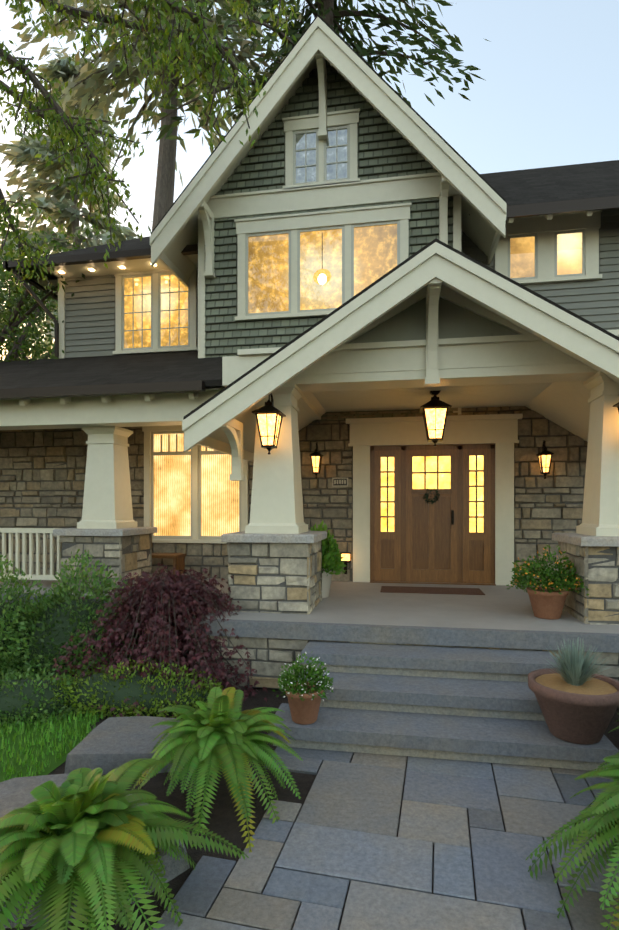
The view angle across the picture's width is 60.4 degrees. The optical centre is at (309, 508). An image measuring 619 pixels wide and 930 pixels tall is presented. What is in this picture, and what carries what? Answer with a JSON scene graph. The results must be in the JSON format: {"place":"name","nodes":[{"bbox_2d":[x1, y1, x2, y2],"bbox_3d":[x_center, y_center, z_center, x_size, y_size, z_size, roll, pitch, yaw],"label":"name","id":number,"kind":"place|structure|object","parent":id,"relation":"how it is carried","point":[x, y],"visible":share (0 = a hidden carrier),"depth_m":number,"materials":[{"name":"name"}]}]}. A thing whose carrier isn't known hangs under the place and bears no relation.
{"place":"outdoors","nodes":[
{"label":"outdoors","id":0,"kind":"place"},
{"bbox_2d":[0,709,104,781],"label":"lawn","id":1,"kind":"structure","parent":0,"point":[36,749],"depth_m":4.19,"materials":[{"name":"green plant"}]},
{"bbox_2d":[65,270,197,357],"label":"siding wall","id":2,"kind":"structure","parent":0,"point":[90,318],"depth_m":10.26,"materials":[{"name":"grey wood"}]},
{"bbox_2d":[0,406,587,607],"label":"stone wall","id":3,"kind":"structure","parent":0,"point":[42,477],"depth_m":8.60,"materials":[{"name":"stone"}]},
{"bbox_2d":[309,442,322,477],"bbox_3d":[0.112,-0.769,8.460,0.198,0.580,0.239,0,0,10],"label":"wall lantern","id":4,"kind":"object","parent":3,"relation":"attached to","point":[316,458],"visible":1,"depth_m":8.38,"materials":[{"name":"black metal"}]},
{"bbox_2d":[332,478,347,486],"bbox_3d":[0.493,-0.423,8.523,0.250,0.140,0.046,0,0,10],"label":"house number plaque","id":5,"kind":"object","parent":3,"relation":"attached to","point":[339,482],"visible":0.98,"depth_m":8.51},
{"bbox_2d":[536,440,553,478],"bbox_3d":[3.482,-0.729,7.881,0.198,0.580,0.239,0,0,10],"label":"wall lantern","id":6,"kind":"object","parent":3,"relation":"attached to","point":[544,457],"visible":1,"depth_m":7.81,"materials":[{"name":"black metal"}]},
{"bbox_2d":[0,0,618,359],"label":"sky","id":7,"kind":"structure","parent":0,"point":[548,96],"materials":[{"name":"blue"}]},
{"bbox_2d":[5,612,618,929],"bbox_3d":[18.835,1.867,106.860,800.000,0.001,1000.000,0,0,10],"label":"ground","id":8,"kind":"structure","parent":0,"point":[223,822],"depth_m":3.39,"materials":[{"name":"soil"}]},
{"bbox_2d":[0,555,52,680],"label":"boxwood shrub","id":9,"kind":"object","parent":8,"relation":"on","point":[13,591],"visible":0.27,"depth_m":5.75,"materials":[{"name":"green plant"}]},
{"bbox_2d":[1,317,52,359],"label":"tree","id":10,"kind":"object","parent":8,"relation":"on","point":[34,344],"visible":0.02,"depth_m":27.00,"materials":[{"name":"green plant"}]},
{"bbox_2d":[0,667,79,726],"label":"ground cover shrub","id":11,"kind":"object","parent":8,"relation":"on","point":[28,696],"visible":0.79,"depth_m":4.72,"materials":[{"name":"green plant"}]},
{"bbox_2d":[0,233,96,362],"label":"tree","id":12,"kind":"object","parent":8,"relation":"on","point":[16,352],"visible":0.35,"depth_m":10.97,"materials":[{"name":"green plant"}]},
{"bbox_2d":[0,208,98,360],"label":"tree","id":13,"kind":"object","parent":8,"relation":"on","point":[50,352],"visible":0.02,"depth_m":15.60,"materials":[{"name":"green plant"}]},
{"bbox_2d":[0,47,139,358],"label":"conifer tree","id":14,"kind":"object","parent":8,"relation":"on","point":[19,154],"visible":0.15,"depth_m":32.60,"materials":[{"name":"green plant"}]},
{"bbox_2d":[0,549,159,680],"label":"boxwood shrub","id":15,"kind":"object","parent":8,"relation":"on","point":[61,620],"visible":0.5,"depth_m":5.56,"materials":[{"name":"green plant"}]},
{"bbox_2d":[0,773,189,927],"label":"stepping slab","id":16,"kind":"structure","parent":8,"relation":"on","point":[15,793],"depth_m":3.10,"materials":[{"name":"grey stone"}]},
{"bbox_2d":[53,527,156,592],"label":"porch pier","id":17,"kind":"structure","parent":8,"relation":"on","point":[122,552],"depth_m":7.42,"materials":[{"name":"stone"}]},
{"bbox_2d":[0,528,63,579],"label":"porch railing","id":18,"kind":"object","parent":17,"relation":"attached to","point":[24,531],"visible":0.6,"depth_m":7.99,"materials":[{"name":"paint"}]},
{"bbox_2d":[0,758,248,929],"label":"fern","id":19,"kind":"object","parent":8,"relation":"on","point":[82,833],"visible":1,"depth_m":2.33,"materials":[{"name":"green plant"}]},
{"bbox_2d":[64,716,189,774],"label":"stepping slab","id":20,"kind":"structure","parent":8,"relation":"on","point":[109,744],"depth_m":3.89,"materials":[{"name":"grey stone"}]},
{"bbox_2d":[49,657,227,718],"bbox_3d":[-1.646,1.672,5.061,2.090,0.518,0.929,0,0,10],"label":"chartreuse shrub","id":21,"kind":"object","parent":8,"relation":"on","point":[96,690],"visible":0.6,"depth_m":4.83,"materials":[{"name":"green plant"}]},
{"bbox_2d":[0,0,298,301],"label":"tree","id":22,"kind":"object","parent":8,"relation":"on","point":[188,40],"visible":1,"depth_m":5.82,"materials":[{"name":"green plant"}]},
{"bbox_2d":[42,563,267,717],"bbox_3d":[-1.561,1.299,5.886,2.587,1.368,2.677,0,0,10],"label":"japanese maple","id":23,"kind":"object","parent":8,"relation":"on","point":[164,608],"visible":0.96,"depth_m":5.38,"materials":[{"name":"purple plant"}]},
{"bbox_2d":[9,0,301,230],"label":"conifer tree","id":24,"kind":"object","parent":8,"relation":"on","point":[98,84],"visible":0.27,"depth_m":19.70,"materials":[{"name":"green plant"}]},
{"bbox_2d":[132,687,302,852],"bbox_3d":[-0.573,1.584,3.450,1.106,0.751,1.294,0,0,-15],"label":"fern","id":25,"kind":"object","parent":8,"relation":"on","point":[221,729],"visible":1,"depth_m":3.29,"materials":[{"name":"green plant"}]},
{"bbox_2d":[121,0,490,144],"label":"conifer tree","id":26,"kind":"object","parent":8,"relation":"on","point":[331,13],"visible":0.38,"depth_m":16.40,"materials":[{"name":"green plant"}]},
{"bbox_2d":[0,17,618,585],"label":"house trim","id":27,"kind":"structure","parent":8,"relation":"on","point":[564,353],"depth_m":7.45,"materials":[{"name":"beige wood"}]},
{"bbox_2d":[58,264,156,273],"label":"soffit lights","id":28,"kind":"object","parent":27,"relation":"attached to","point":[121,267],"visible":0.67,"depth_m":9.93},
{"bbox_2d":[0,196,618,399],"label":"roof eaves","id":29,"kind":"object","parent":27,"relation":"attached to","point":[568,206],"visible":0.52,"depth_m":8.18,"materials":[{"name":"beige wood"}]},
{"bbox_2d":[0,160,618,388],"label":"house roofs","id":30,"kind":"structure","parent":27,"relation":"attached to","point":[563,183],"depth_m":8.86,"materials":[{"name":"black"}]},
{"bbox_2d":[0,574,618,633],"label":"porch floor","id":31,"kind":"structure","parent":27,"relation":"attached to","point":[493,607],"depth_m":6.08,"materials":[{"name":"grey concrete"}]},
{"bbox_2d":[152,553,185,574],"bbox_3d":[-2.393,0.952,8.616,0.670,0.430,0.400,0,0,10],"label":"porch bench","id":32,"kind":"object","parent":31,"relation":"on","point":[178,560],"visible":0.31,"depth_m":8.52,"materials":[{"name":"brown wood"}]},
{"bbox_2d":[221,531,326,614],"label":"stone pier","id":33,"kind":"structure","parent":31,"relation":"on","point":[277,573],"depth_m":5.94,"materials":[{"name":"stone"}]},
{"bbox_2d":[77,371,618,535],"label":"porch columns","id":34,"kind":"structure","parent":33,"relation":"on","point":[276,502],"depth_m":6.15,"materials":[{"name":"paint"}]},
{"bbox_2d":[252,393,285,454],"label":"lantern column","id":35,"kind":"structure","parent":34,"relation":"attached to","point":[269,415],"depth_m":5.89,"materials":[{"name":"black metal"}]},
{"bbox_2d":[320,568,331,597],"bbox_3d":[0.111,0.987,7.039,0.414,0.360,0.414,0,0,10],"label":"planter","id":36,"kind":"object","parent":31,"relation":"on","point":[326,581],"visible":0.21,"depth_m":6.91,"materials":[{"name":"beige concrete"}]},
{"bbox_2d":[311,520,345,575],"bbox_3d":[0.104,0.507,7.047,0.783,0.725,0.708,0,0,10],"label":"potted shrub","id":37,"kind":"object","parent":36,"relation":"on","point":[331,560],"visible":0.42,"depth_m":6.90,"materials":[{"name":"green plant"}]},
{"bbox_2d":[380,586,484,594],"bbox_3d":[1.721,1.161,7.549,1.400,0.012,0.550,0,0,10],"label":"door mat","id":38,"kind":"object","parent":31,"relation":"on","point":[431,590],"depth_m":7.49,"materials":[{"name":"brown fabric"}]},
{"bbox_2d":[526,586,568,619],"bbox_3d":[2.551,1.017,5.707,0.414,0.300,0.414,0,0,10],"label":"terracotta pot","id":39,"kind":"object","parent":31,"relation":"on","point":[546,604],"visible":0.88,"depth_m":5.58,"materials":[{"name":"ceramic"}]},
{"bbox_2d":[506,544,589,595],"bbox_3d":[2.549,0.642,5.702,0.860,0.525,0.766,0,0,10],"label":"flowering plant","id":40,"kind":"object","parent":39,"relation":"in","point":[566,578],"visible":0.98,"depth_m":5.58,"materials":[{"name":"green plant"}]},
{"bbox_2d":[340,552,350,573],"bbox_3d":[0.575,0.872,8.471,0.170,0.350,0.120,0,0,10],"label":"lantern","id":41,"kind":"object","parent":27,"relation":"attached to","point":[346,558],"depth_m":8.43,"materials":[{"name":"black metal"}]},
{"bbox_2d":[113,108,601,542],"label":"house windows","id":42,"kind":"structure","parent":27,"relation":"attached to","point":[195,494],"depth_m":8.78,"materials":[{"name":"glass"}]},
{"bbox_2d":[151,15,618,419],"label":"house roofs","id":43,"kind":"structure","parent":27,"relation":"on","point":[396,268],"depth_m":5.47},
{"bbox_2d":[311,382,552,411],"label":"porch ceiling","id":44,"kind":"structure","parent":27,"relation":"attached to","point":[493,395],"depth_m":7.38,"materials":[{"name":"paint"}]},
{"bbox_2d":[419,390,451,445],"bbox_3d":[1.670,-1.191,7.076,0.396,0.726,0.396,0,0,10],"label":"hanging lantern","id":45,"kind":"object","parent":44,"relation":"hanging from","point":[435,410],"visible":1,"depth_m":6.97,"materials":[{"name":"black metal"}]},
{"bbox_2d":[370,443,495,585],"bbox_3d":[1.892,0.087,8.250,1.900,2.160,0.110,0,0,10],"label":"front door","id":46,"kind":"structure","parent":27,"relation":"attached to","point":[448,537],"depth_m":8.27,"materials":[{"name":"brown wood"}]},
{"bbox_2d":[423,488,439,503],"bbox_3d":[1.891,-0.193,8.239,0.271,0.271,0.093,0,0,10],"label":"door wreath","id":47,"kind":"object","parent":46,"relation":"attached to","point":[427,496],"depth_m":8.24,"materials":[{"name":"green plant"}]},
{"bbox_2d":[348,297,520,343],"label":"gable wall","id":48,"kind":"structure","parent":27,"relation":"attached to","point":[409,322],"depth_m":5.89,"materials":[{"name":"wood"}]},
{"bbox_2d":[152,746,618,929],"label":"path pavers","id":49,"kind":"object","parent":8,"relation":"on","point":[339,836],"visible":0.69,"depth_m":2.81,"materials":[{"name":"grey stone"}]},
{"bbox_2d":[190,635,618,708],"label":"porch riser wall","id":50,"kind":"structure","parent":8,"relation":"on","point":[270,657],"depth_m":5.45,"materials":[{"name":"grey stone"}]},
{"bbox_2d":[1,593,618,652],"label":"porch floor edge","id":51,"kind":"object","parent":50,"relation":"on","point":[504,638],"depth_m":5.17,"materials":[{"name":"grey stone"}]},
{"bbox_2d":[526,755,618,929],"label":"fern","id":52,"kind":"object","parent":8,"relation":"on","point":[609,822],"visible":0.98,"depth_m":2.40,"materials":[{"name":"green plant"}]},
{"bbox_2d":[552,533,618,624],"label":"stone pier","id":53,"kind":"structure","parent":8,"relation":"on","point":[595,559],"depth_m":5.37,"materials":[{"name":"stone"}]},
{"bbox_2d":[597,713,618,797],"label":"fern","id":54,"kind":"object","parent":8,"relation":"on","point":[609,764],"visible":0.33,"depth_m":3.00,"materials":[{"name":"green plant"}]},
{"bbox_2d":[313,233,330,284],"bbox_3d":[0.205,-4.033,8.589,0.300,0.840,0.001,0,0,10],"label":"pendant light","id":55,"kind":"object","parent":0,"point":[322,276],"visible":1,"depth_m":8.59,"materials":[{"name":"yellow"}]},
{"bbox_2d":[205,59,452,421],"bbox_3d":[0.263,-4.338,8.720,4.230,5.870,0.335,0,0,10],"label":"shingle siding","id":56,"kind":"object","parent":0,"point":[385,149],"depth_m":8.67,"materials":[{"name":"wood"}]},
{"bbox_2d":[268,640,618,770],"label":"porch steps","id":57,"kind":"structure","parent":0,"point":[466,704],"depth_m":4.29,"materials":[{"name":"grey stone"}]},
{"bbox_2d":[285,681,322,724],"bbox_3d":[-0.040,1.547,4.214,0.314,0.260,0.314,0,0,10],"label":"flower pot","id":58,"kind":"object","parent":57,"relation":"on","point":[305,711],"visible":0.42,"depth_m":4.11,"materials":[{"name":"ceramic"}]},
{"bbox_2d":[272,651,333,700],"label":"white flowers","id":59,"kind":"object","parent":58,"relation":"on","point":[289,679],"visible":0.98,"depth_m":4.15,"materials":[{"name":"green plant"}]},
{"bbox_2d":[528,668,618,744],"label":"plant pot","id":60,"kind":"object","parent":57,"relation":"on","point":[575,718],"visible":0.77,"depth_m":3.73,"materials":[{"name":"brown ceramic"}]},
{"bbox_2d":[535,673,616,694],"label":"potting soil","id":61,"kind":"structure","parent":60,"relation":"in","point":[589,687],"depth_m":3.89,"materials":[{"name":"brown soil"}]},
{"bbox_2d":[541,637,611,685],"bbox_3d":[1.968,1.124,3.958,0.569,0.344,0.503,0,0,10],"label":"blue fescue","id":62,"kind":"object","parent":60,"relation":"on","point":[577,663],"visible":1,"depth_m":3.90,"materials":[{"name":"green plant"}]},
{"bbox_2d":[461,208,618,329],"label":"wall siding","id":63,"kind":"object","parent":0,"point":[596,302],"depth_m":8.72,"materials":[{"name":"grey wood"}]}
]}

